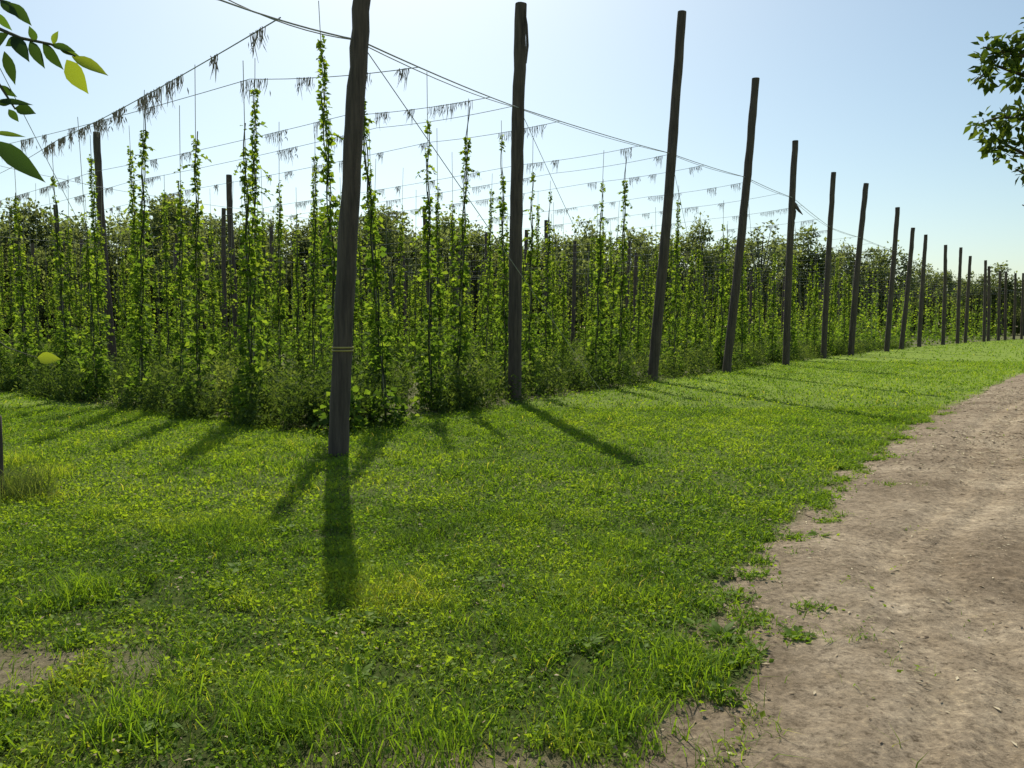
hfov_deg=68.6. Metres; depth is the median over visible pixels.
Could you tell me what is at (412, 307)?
hop plant
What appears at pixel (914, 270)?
broadleaf tree
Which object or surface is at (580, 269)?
broadleaf tree
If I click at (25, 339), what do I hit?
hop plant
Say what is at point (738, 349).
hop plant
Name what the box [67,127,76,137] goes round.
dried hop remnant
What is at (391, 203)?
dried hop remnant
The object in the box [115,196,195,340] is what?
broadleaf tree
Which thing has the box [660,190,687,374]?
hop plant
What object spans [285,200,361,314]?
broadleaf tree
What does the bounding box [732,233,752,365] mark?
hop plant
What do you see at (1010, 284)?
broadleaf tree
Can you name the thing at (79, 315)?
hop plant
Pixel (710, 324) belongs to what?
hop plant
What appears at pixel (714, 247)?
broadleaf tree
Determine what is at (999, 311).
wooden pole
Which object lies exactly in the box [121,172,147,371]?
hop plant
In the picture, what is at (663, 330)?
hop plant
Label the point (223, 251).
wooden pole
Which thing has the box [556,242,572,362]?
hop plant
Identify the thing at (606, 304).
hop plant
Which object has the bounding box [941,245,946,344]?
wooden pole
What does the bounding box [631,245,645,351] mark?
hop plant
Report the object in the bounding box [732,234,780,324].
broadleaf tree
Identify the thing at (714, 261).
trellis cable
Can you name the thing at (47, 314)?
hop plant
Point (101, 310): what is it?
hop plant
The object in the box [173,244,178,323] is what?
wooden pole
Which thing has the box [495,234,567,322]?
broadleaf tree
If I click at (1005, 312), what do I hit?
wooden pole
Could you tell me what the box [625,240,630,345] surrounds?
wooden pole
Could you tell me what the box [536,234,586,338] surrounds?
broadleaf tree
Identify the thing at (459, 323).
hop plant
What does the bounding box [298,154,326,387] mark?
hop plant
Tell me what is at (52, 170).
trellis cable
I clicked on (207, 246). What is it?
broadleaf tree
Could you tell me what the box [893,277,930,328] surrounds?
broadleaf tree
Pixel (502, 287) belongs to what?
hop plant
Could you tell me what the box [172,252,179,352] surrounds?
hop plant
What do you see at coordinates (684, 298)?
hop plant
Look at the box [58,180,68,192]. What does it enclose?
dried hop remnant
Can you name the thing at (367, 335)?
hop plant
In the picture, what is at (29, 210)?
broadleaf tree
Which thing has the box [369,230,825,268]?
trellis cable
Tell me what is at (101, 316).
hop plant
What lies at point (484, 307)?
hop plant
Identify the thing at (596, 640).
broadleaf weed
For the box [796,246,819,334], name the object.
broadleaf tree
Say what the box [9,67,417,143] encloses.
trellis cable
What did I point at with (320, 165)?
trellis cable
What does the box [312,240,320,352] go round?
hop plant
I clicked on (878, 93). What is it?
sky
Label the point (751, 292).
wooden pole
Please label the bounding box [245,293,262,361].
hop plant
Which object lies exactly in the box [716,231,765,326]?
broadleaf tree
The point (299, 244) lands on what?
broadleaf tree
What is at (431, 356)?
hop plant
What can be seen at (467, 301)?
hop plant
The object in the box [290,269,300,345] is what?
hop plant
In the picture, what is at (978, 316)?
broadleaf tree
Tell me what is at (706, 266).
trellis cable
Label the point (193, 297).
hop plant
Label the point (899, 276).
broadleaf tree
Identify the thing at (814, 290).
hop plant
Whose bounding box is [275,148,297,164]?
dried hop remnant
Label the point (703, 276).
wooden pole
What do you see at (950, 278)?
broadleaf tree
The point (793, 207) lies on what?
wooden pole
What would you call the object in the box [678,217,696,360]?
hop plant
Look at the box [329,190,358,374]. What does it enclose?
hop plant
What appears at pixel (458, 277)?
wooden pole
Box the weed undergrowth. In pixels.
[0,330,913,430]
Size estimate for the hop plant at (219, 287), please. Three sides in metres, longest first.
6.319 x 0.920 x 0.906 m
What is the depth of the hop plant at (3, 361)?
19.57 m
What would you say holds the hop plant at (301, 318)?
on the ground at (42, 659)
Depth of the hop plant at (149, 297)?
45.00 m
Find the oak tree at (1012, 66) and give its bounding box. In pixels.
[963,17,1023,205]
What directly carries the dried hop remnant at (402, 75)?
hanging from the trellis cable at (225, 86)
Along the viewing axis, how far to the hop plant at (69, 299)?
23.70 m
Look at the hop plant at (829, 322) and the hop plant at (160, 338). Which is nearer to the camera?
the hop plant at (160, 338)
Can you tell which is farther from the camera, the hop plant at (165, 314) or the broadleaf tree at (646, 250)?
the broadleaf tree at (646, 250)
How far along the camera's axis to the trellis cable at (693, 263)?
24.76 m
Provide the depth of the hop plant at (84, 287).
42.01 m
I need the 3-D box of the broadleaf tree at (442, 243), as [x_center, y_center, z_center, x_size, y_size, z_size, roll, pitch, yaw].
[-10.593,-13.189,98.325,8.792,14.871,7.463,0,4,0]
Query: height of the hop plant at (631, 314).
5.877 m
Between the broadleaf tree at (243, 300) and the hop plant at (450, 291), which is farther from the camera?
the broadleaf tree at (243, 300)
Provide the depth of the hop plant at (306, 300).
46.41 m
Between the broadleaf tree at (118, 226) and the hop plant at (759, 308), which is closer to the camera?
the hop plant at (759, 308)
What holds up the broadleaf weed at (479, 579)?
on the ground at (42, 659)
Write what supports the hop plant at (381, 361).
on the ground at (42, 659)
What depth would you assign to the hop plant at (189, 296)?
25.40 m
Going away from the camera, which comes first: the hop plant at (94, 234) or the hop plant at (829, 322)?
the hop plant at (94, 234)
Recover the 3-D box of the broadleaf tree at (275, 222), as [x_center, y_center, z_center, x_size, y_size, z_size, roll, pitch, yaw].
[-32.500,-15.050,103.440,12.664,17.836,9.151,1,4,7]
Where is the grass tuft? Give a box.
[0,451,108,506]
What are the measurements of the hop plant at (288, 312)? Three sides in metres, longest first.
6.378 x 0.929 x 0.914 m
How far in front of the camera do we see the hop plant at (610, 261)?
29.77 m
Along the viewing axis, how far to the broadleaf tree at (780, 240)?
149.89 m
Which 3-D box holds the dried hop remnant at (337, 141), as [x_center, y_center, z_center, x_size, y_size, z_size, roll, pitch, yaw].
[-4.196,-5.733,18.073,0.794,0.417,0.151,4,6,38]
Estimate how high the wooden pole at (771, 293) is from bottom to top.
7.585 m
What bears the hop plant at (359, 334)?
on the ground at (42, 659)
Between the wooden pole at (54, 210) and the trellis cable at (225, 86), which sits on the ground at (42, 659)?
the wooden pole at (54, 210)
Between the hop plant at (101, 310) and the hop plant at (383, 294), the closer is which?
the hop plant at (101, 310)
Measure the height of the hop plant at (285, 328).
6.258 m
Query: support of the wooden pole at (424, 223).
on the ground at (42, 659)
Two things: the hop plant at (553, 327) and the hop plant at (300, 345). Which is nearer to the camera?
the hop plant at (300, 345)
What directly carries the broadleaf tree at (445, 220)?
on the ground at (42, 659)
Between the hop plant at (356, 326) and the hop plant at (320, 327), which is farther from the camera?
the hop plant at (356, 326)
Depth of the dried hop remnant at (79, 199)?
27.04 m
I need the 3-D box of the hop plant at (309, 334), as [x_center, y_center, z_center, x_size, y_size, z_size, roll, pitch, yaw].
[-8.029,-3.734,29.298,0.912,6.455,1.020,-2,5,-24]
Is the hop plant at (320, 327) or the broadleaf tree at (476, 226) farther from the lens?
the broadleaf tree at (476, 226)
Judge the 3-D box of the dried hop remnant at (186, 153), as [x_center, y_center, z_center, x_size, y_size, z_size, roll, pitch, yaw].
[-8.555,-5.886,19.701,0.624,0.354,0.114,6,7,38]
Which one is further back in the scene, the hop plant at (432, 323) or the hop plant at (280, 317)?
the hop plant at (432, 323)
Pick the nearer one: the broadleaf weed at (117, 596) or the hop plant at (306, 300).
the broadleaf weed at (117, 596)
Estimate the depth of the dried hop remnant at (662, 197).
27.84 m
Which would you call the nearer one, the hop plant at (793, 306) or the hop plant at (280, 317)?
the hop plant at (280, 317)
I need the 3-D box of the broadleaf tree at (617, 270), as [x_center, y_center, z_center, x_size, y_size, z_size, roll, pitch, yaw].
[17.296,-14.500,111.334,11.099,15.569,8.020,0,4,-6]
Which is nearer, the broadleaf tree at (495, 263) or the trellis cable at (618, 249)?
the trellis cable at (618, 249)
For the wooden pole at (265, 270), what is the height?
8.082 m
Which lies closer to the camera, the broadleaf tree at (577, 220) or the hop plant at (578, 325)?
the hop plant at (578, 325)
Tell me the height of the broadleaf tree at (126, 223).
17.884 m
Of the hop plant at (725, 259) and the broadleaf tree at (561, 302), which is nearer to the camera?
the hop plant at (725, 259)
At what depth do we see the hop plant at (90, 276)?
24.32 m
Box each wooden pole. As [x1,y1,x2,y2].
[31,243,36,343]
[53,204,63,344]
[79,239,87,336]
[93,131,117,365]
[140,210,144,338]
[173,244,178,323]
[221,208,227,342]
[226,174,240,346]
[261,240,267,326]
[269,225,273,333]
[328,0,370,456]
[402,255,406,340]
[422,206,432,344]
[449,223,455,346]
[457,252,459,326]
[484,232,487,337]
[508,2,528,401]
[523,230,527,338]
[544,220,548,335]
[571,241,576,343]
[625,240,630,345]
[633,253,637,339]
[647,10,685,381]
[670,255,673,333]
[702,263,704,336]
[722,77,759,372]
[748,271,752,336]
[771,277,773,327]
[781,276,784,336]
[782,140,802,364]
[819,284,822,334]
[821,172,835,358]
[837,285,839,316]
[848,183,868,355]
[884,207,899,351]
[899,228,914,349]
[917,234,927,346]
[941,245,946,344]
[955,247,962,343]
[963,256,971,342]
[982,260,986,341]
[987,266,990,340]
[997,271,1000,340]
[1004,271,1006,339]
[1012,273,1016,339]
[1020,273,1023,338]
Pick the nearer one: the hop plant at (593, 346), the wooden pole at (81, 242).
the hop plant at (593, 346)
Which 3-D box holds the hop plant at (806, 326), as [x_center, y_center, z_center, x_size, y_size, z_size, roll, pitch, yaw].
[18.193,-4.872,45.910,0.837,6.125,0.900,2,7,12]
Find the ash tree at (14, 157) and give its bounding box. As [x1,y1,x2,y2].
[0,0,107,363]
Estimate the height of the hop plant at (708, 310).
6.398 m
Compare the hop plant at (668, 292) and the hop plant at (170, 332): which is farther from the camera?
the hop plant at (170, 332)
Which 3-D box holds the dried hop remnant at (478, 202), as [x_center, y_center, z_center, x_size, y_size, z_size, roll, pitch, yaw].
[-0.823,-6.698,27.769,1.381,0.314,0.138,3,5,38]
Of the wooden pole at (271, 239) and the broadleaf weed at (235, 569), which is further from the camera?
the wooden pole at (271, 239)
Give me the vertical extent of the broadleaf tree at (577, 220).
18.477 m
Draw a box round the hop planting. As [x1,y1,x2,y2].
[0,257,1011,349]
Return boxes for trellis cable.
[0,68,113,291]
[0,97,489,200]
[0,106,512,215]
[0,121,559,232]
[1,17,280,172]
[2,166,765,284]
[8,237,588,287]
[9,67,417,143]
[39,146,637,246]
[78,155,664,248]
[112,165,703,251]
[171,183,739,256]
[218,0,1010,290]
[228,0,1009,290]
[235,193,779,259]
[260,208,786,264]
[302,219,815,267]
[368,53,601,391]
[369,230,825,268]
[387,237,850,272]
[407,243,870,275]
[470,254,887,279]
[481,248,886,275]
[524,118,637,364]
[675,177,713,357]
[748,204,762,354]
[795,231,803,343]
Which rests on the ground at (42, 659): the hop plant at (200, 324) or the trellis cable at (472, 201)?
the hop plant at (200, 324)
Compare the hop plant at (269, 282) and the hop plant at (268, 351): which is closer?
the hop plant at (268, 351)
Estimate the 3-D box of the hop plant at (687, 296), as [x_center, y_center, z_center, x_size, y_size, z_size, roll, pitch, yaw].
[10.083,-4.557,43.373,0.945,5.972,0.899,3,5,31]
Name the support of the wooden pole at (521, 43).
on the ground at (42, 659)
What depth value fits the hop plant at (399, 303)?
20.65 m
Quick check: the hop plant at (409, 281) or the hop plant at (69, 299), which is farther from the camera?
the hop plant at (409, 281)
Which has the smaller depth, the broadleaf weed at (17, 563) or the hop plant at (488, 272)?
the broadleaf weed at (17, 563)
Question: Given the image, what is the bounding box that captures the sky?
[0,0,1023,328]
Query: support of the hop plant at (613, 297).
on the ground at (42, 659)
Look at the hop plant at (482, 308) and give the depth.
34.05 m
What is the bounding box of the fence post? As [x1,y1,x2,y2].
[0,415,3,493]
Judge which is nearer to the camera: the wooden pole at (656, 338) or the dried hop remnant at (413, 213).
the wooden pole at (656, 338)
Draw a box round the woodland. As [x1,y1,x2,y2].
[2,257,1020,338]
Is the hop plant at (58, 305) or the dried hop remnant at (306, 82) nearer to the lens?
the dried hop remnant at (306, 82)
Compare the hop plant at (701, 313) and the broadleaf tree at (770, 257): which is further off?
the broadleaf tree at (770, 257)
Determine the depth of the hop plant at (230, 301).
24.12 m
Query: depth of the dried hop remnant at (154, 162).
20.71 m
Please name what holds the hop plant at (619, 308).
on the ground at (42, 659)
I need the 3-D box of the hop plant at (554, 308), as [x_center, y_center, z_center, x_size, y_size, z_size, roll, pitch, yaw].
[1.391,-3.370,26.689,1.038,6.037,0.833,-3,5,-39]
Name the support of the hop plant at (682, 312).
on the ground at (42, 659)
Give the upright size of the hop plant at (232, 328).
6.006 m
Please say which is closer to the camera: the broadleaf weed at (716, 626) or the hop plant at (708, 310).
the broadleaf weed at (716, 626)
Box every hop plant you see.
[0,236,11,348]
[0,261,5,351]
[0,289,5,355]
[0,297,14,381]
[2,169,41,390]
[3,206,19,358]
[3,245,21,351]
[10,202,30,361]
[25,270,35,343]
[27,183,51,372]
[27,212,53,366]
[41,141,81,383]
[42,248,54,351]
[46,228,62,354]
[48,191,78,359]
[50,202,83,370]
[52,245,63,350]
[61,269,71,347]
[68,227,85,356]
[72,117,117,400]
[72,225,88,359]
[75,137,115,392]
[75,245,89,353]
[80,264,90,346]
[81,199,103,363]
[89,175,113,370]
[89,242,107,362]
[90,246,103,354]
[100,273,107,355]
[113,90,165,404]
[115,243,126,356]
[115,260,125,350]
[116,268,126,350]
[117,130,164,396]
[117,209,138,365]
[118,212,135,362]
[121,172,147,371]
[136,220,161,365]
[141,243,148,355]
[146,275,155,344]
[148,196,172,369]
[150,183,179,379]
[160,259,171,350]
[162,105,203,397]
[162,234,174,357]
[169,93,231,411]
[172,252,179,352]
[174,205,200,371]
[174,224,190,364]
[188,229,203,362]
[195,283,205,348]
[203,223,217,361]
[205,209,222,369]
[209,64,282,423]
[210,215,231,364]
[211,263,219,344]
[213,272,221,356]
[215,198,239,374]
[215,258,221,346]
[221,89,283,401]
[229,308,233,354]
[235,237,246,362]
[241,199,259,366]
[244,283,250,346]
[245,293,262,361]
[250,164,273,380]
[253,177,284,377]
[263,253,276,356]
[265,180,297,387]
[266,220,282,362]
[272,277,281,350]
[274,268,282,349]
[281,233,293,358]
[281,263,289,344]
[287,203,311,375]
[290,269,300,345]
[291,233,307,359]
[297,284,304,340]
[298,1,369,435]
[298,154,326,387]
[300,242,318,362]
[305,264,311,339]
[308,168,331,379]
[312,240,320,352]
[313,226,331,365]
[326,258,331,348]
[327,275,335,354]
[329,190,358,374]
[329,309,333,350]
[352,246,372,399]
[354,231,368,371]
[354,294,357,337]
[355,164,388,382]
[355,288,363,352]
[357,270,363,339]
[358,101,423,428]
[361,121,404,398]
[362,268,370,353]
[379,200,393,366]
[380,267,389,347]
[381,272,389,333]
[387,187,413,382]
[390,308,401,358]
[395,261,404,347]
[403,267,425,373]
[403,276,414,358]
[406,247,422,351]
[407,94,452,410]
[407,279,414,344]
[409,234,428,364]
[419,279,426,341]
[425,167,449,390]
[426,235,446,369]
[429,210,451,363]
[433,99,485,405]
[439,259,447,338]
[441,228,454,358]
[443,172,466,373]
[447,259,456,356]
[455,226,476,362]
[463,251,473,355]
[465,265,472,351]
[468,274,474,346]
[473,189,500,375]
[473,244,482,357]
[473,245,489,359]
[481,273,487,344]
[482,257,498,367]
[484,240,499,354]
[489,120,525,393]
[492,261,501,347]
[493,290,501,346]
[496,254,507,358]
[498,219,508,361]
[521,158,545,390]
[521,274,528,348]
[522,246,531,350]
[525,204,545,368]
[532,181,558,375]
[546,202,561,364]
[547,214,563,359]
[548,252,561,354]
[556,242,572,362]
[556,265,561,339]
[559,237,571,348]
[574,301,583,348]
[577,258,591,354]
[580,155,612,381]
[581,275,588,342]
[584,237,596,355]
[584,252,593,347]
[591,179,610,371]
[592,219,607,353]
[598,201,620,365]
[603,284,611,353]
[604,222,621,363]
[605,158,635,383]
[608,275,618,347]
[617,256,624,347]
[620,270,640,358]
[623,245,631,351]
[630,239,646,360]
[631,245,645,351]
[639,270,650,353]
[642,249,654,355]
[648,277,653,329]
[650,207,666,359]
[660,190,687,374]
[661,302,665,352]
[662,221,680,362]
[665,253,678,353]
[672,242,685,353]
[673,265,681,343]
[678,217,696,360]
[678,247,686,345]
[680,266,686,337]
[683,253,690,353]
[687,212,703,361]
[693,240,705,353]
[698,262,707,349]
[703,273,711,343]
[706,267,714,346]
[709,260,724,351]
[710,200,734,369]
[710,271,718,342]
[713,226,730,358]
[723,235,732,348]
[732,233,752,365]
[736,255,749,350]
[740,273,749,347]
[749,257,758,346]
[752,239,765,354]
[763,269,774,350]
[765,225,781,362]
[780,235,801,359]
[780,240,797,358]
[801,259,813,350]
[807,241,820,354]
[808,251,819,343]
[827,250,837,354]
[827,258,841,354]
[838,267,848,350]
[845,257,855,352]
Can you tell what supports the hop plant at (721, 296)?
on the ground at (42, 659)
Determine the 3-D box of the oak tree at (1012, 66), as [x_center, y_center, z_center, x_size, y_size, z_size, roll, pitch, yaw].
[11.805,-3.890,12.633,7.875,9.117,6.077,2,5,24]
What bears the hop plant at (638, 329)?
on the ground at (42, 659)
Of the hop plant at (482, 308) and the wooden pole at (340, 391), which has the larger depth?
the hop plant at (482, 308)
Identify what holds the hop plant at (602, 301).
on the ground at (42, 659)
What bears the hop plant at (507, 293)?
on the ground at (42, 659)
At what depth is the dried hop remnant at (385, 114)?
14.98 m
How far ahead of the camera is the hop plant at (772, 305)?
33.11 m
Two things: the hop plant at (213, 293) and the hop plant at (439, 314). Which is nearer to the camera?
the hop plant at (439, 314)
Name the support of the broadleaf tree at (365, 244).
on the ground at (42, 659)
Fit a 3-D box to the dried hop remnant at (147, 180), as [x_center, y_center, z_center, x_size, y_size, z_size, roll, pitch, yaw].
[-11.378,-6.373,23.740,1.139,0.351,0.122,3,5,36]
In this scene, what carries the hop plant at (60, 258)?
on the ground at (42, 659)
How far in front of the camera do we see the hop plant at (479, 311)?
37.86 m
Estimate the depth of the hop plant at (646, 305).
44.13 m
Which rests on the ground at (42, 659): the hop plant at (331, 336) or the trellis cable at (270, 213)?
the hop plant at (331, 336)
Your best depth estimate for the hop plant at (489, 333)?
38.63 m
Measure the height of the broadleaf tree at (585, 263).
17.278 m
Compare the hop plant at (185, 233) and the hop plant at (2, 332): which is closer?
the hop plant at (185, 233)
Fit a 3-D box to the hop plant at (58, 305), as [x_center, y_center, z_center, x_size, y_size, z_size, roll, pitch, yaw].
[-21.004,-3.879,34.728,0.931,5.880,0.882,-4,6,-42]
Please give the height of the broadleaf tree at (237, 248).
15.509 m
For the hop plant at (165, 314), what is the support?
on the ground at (42, 659)
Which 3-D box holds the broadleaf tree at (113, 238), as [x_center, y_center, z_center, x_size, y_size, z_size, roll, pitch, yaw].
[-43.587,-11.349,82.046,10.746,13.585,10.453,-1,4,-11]
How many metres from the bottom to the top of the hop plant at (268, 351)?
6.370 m
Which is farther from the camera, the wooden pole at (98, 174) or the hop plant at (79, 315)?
the hop plant at (79, 315)
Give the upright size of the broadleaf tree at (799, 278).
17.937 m
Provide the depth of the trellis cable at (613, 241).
40.75 m
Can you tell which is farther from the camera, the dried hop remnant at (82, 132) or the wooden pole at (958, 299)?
the wooden pole at (958, 299)
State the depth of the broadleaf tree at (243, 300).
92.89 m
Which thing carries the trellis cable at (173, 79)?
attached to the trellis cable at (238, 6)
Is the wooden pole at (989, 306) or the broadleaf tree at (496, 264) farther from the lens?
the broadleaf tree at (496, 264)
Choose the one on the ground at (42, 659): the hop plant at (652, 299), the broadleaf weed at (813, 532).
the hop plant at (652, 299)
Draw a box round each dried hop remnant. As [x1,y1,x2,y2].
[17,192,30,202]
[20,138,36,151]
[39,185,52,196]
[41,134,46,148]
[43,142,55,157]
[58,136,69,155]
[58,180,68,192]
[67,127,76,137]
[68,133,73,149]
[73,194,84,204]
[77,124,91,143]
[91,117,112,135]
[93,117,104,139]
[105,187,112,194]
[110,106,126,132]
[133,86,165,117]
[143,176,160,187]
[146,106,156,122]
[150,159,157,171]
[162,192,178,201]
[165,75,188,106]
[180,152,191,163]
[209,54,218,82]
[240,78,270,102]
[248,26,268,62]
[264,130,287,146]
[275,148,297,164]
[295,77,314,95]
[297,200,311,207]
[314,118,331,139]
[329,135,343,148]
[375,112,389,126]
[387,199,401,209]
[393,68,408,87]
[404,109,414,122]
[410,207,434,216]
[427,180,434,187]
[428,101,472,119]
[472,184,490,195]
[477,198,498,205]
[493,217,508,222]
[497,124,546,139]
[526,162,543,173]
[620,147,631,157]
[648,193,681,202]
[689,166,701,176]
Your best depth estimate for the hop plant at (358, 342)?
15.30 m
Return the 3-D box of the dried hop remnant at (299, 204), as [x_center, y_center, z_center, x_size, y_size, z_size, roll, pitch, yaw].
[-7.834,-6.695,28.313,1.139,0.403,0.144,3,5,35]
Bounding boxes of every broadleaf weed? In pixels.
[3,559,24,569]
[111,591,136,600]
[132,711,184,733]
[227,562,255,573]
[274,524,294,530]
[302,617,341,626]
[342,663,380,681]
[347,609,380,623]
[468,576,494,590]
[544,585,570,596]
[576,631,607,646]
[678,617,708,631]
[691,505,709,512]
[703,619,737,645]
[707,566,735,576]
[707,675,741,700]
[783,625,816,640]
[806,531,829,535]
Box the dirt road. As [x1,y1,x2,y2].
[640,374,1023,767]
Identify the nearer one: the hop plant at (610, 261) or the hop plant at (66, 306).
the hop plant at (610, 261)
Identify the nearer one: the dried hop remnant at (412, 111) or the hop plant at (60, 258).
the dried hop remnant at (412, 111)
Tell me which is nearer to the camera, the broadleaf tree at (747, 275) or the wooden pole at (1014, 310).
the wooden pole at (1014, 310)
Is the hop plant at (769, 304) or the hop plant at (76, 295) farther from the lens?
the hop plant at (769, 304)
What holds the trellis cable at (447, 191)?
attached to the wooden pole at (656, 338)
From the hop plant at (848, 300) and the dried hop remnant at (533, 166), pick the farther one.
the hop plant at (848, 300)
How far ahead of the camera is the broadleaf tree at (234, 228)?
106.11 m
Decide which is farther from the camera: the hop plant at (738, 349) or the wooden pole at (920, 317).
the wooden pole at (920, 317)
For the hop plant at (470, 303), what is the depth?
48.87 m
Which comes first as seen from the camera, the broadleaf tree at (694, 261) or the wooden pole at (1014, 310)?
the wooden pole at (1014, 310)
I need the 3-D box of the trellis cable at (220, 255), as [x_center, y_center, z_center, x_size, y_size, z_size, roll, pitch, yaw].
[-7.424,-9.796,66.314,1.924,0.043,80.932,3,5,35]
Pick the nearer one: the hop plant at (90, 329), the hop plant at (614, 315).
the hop plant at (90, 329)
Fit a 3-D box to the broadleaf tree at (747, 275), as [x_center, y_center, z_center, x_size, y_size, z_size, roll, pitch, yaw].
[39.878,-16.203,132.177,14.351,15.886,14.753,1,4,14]
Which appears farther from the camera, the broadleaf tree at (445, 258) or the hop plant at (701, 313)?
the broadleaf tree at (445, 258)
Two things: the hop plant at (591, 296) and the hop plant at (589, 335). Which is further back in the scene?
the hop plant at (589, 335)
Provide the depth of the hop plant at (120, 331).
37.22 m
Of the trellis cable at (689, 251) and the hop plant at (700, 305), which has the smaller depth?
the hop plant at (700, 305)
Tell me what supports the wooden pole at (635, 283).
on the ground at (42, 659)
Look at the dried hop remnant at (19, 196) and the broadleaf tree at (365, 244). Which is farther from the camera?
the broadleaf tree at (365, 244)
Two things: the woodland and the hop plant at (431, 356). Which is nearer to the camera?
the hop plant at (431, 356)
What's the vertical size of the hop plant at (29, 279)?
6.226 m
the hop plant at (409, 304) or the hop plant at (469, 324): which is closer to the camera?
the hop plant at (409, 304)
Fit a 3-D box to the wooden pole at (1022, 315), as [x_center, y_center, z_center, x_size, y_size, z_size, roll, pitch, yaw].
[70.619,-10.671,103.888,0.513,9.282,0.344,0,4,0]
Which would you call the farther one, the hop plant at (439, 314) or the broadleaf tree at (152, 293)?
the broadleaf tree at (152, 293)
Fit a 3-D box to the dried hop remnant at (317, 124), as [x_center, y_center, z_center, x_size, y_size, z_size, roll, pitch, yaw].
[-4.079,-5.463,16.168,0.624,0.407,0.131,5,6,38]
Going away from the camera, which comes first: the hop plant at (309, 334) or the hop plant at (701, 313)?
the hop plant at (309, 334)
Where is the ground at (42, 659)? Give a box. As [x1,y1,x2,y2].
[0,329,1023,767]
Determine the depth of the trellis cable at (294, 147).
18.99 m
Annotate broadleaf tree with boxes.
[0,196,72,329]
[0,212,68,335]
[0,220,24,340]
[0,226,17,313]
[1,211,89,341]
[19,207,88,328]
[28,218,95,339]
[47,209,120,329]
[65,217,158,324]
[83,205,145,338]
[107,220,153,320]
[112,195,229,321]
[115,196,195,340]
[146,192,212,331]
[149,193,203,331]
[172,223,228,340]
[177,211,240,325]
[188,213,241,332]
[205,208,238,322]
[205,211,267,319]
[226,219,268,334]
[226,220,292,312]
[254,230,307,336]
[260,210,308,336]
[267,213,326,338]
[283,206,336,333]
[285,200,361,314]
[306,214,418,335]
[335,209,419,314]
[355,206,425,323]
[356,197,420,323]
[377,212,425,334]
[395,232,431,325]
[397,237,432,324]
[406,228,461,333]
[418,204,494,323]
[420,225,496,328]
[431,229,504,333]
[445,214,492,336]
[470,239,544,316]
[476,235,508,335]
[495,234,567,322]
[528,239,543,336]
[532,223,576,319]
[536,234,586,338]
[548,224,626,329]
[551,249,596,328]
[558,233,616,331]
[564,215,609,337]
[592,245,631,328]
[603,234,654,324]
[604,236,621,325]
[617,226,670,320]
[624,235,665,325]
[637,227,729,321]
[637,232,685,318]
[667,211,734,326]
[681,236,717,306]
[684,248,746,328]
[694,242,732,333]
[705,246,781,322]
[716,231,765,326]
[726,219,794,336]
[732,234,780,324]
[755,235,805,329]
[764,239,807,323]
[777,222,845,332]
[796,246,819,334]
[806,263,850,323]
[818,251,850,331]
[829,237,868,321]
[834,246,912,331]
[857,240,919,325]
[857,245,895,327]
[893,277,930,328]
[895,254,930,335]
[902,263,957,332]
[912,267,951,332]
[923,269,965,322]
[935,277,975,330]
[946,271,1001,332]
[961,284,1008,333]
[971,274,1001,334]
[978,260,1021,334]
[996,295,1020,326]
[1008,306,1020,320]
[1009,284,1023,335]
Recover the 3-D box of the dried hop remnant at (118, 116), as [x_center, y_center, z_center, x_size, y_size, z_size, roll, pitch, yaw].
[-6.887,-4.603,13.194,0.175,0.424,0.882,-4,10,-40]
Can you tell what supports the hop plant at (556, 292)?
on the ground at (42, 659)
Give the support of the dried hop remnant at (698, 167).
hanging from the trellis cable at (472, 201)
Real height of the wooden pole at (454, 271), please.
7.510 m
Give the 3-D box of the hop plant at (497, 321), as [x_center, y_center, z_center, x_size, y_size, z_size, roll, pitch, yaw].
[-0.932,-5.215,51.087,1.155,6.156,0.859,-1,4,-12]
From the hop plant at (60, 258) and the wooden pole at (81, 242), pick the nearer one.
the hop plant at (60, 258)
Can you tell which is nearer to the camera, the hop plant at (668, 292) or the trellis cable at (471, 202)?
the trellis cable at (471, 202)
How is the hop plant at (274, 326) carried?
on the ground at (42, 659)
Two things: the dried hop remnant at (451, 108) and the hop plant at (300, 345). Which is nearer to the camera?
the dried hop remnant at (451, 108)
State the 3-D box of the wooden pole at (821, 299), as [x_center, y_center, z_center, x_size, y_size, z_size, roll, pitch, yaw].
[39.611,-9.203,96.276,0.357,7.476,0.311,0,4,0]
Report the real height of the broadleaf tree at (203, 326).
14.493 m
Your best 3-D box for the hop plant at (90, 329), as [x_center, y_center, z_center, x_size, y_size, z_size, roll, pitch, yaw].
[-8.664,-2.491,15.448,0.730,5.870,0.839,0,4,-1]
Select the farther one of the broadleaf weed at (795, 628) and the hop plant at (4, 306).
the hop plant at (4, 306)
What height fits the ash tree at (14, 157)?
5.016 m
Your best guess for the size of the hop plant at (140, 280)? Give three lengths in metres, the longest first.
6.071 x 1.128 x 0.890 m
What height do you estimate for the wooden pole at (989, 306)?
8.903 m
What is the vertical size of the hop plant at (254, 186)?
6.411 m
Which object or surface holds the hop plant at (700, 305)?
on the ground at (42, 659)
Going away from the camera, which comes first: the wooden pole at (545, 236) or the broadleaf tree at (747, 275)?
the wooden pole at (545, 236)
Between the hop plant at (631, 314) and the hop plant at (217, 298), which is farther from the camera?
the hop plant at (217, 298)
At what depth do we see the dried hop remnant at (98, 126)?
14.30 m
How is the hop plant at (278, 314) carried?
on the ground at (42, 659)

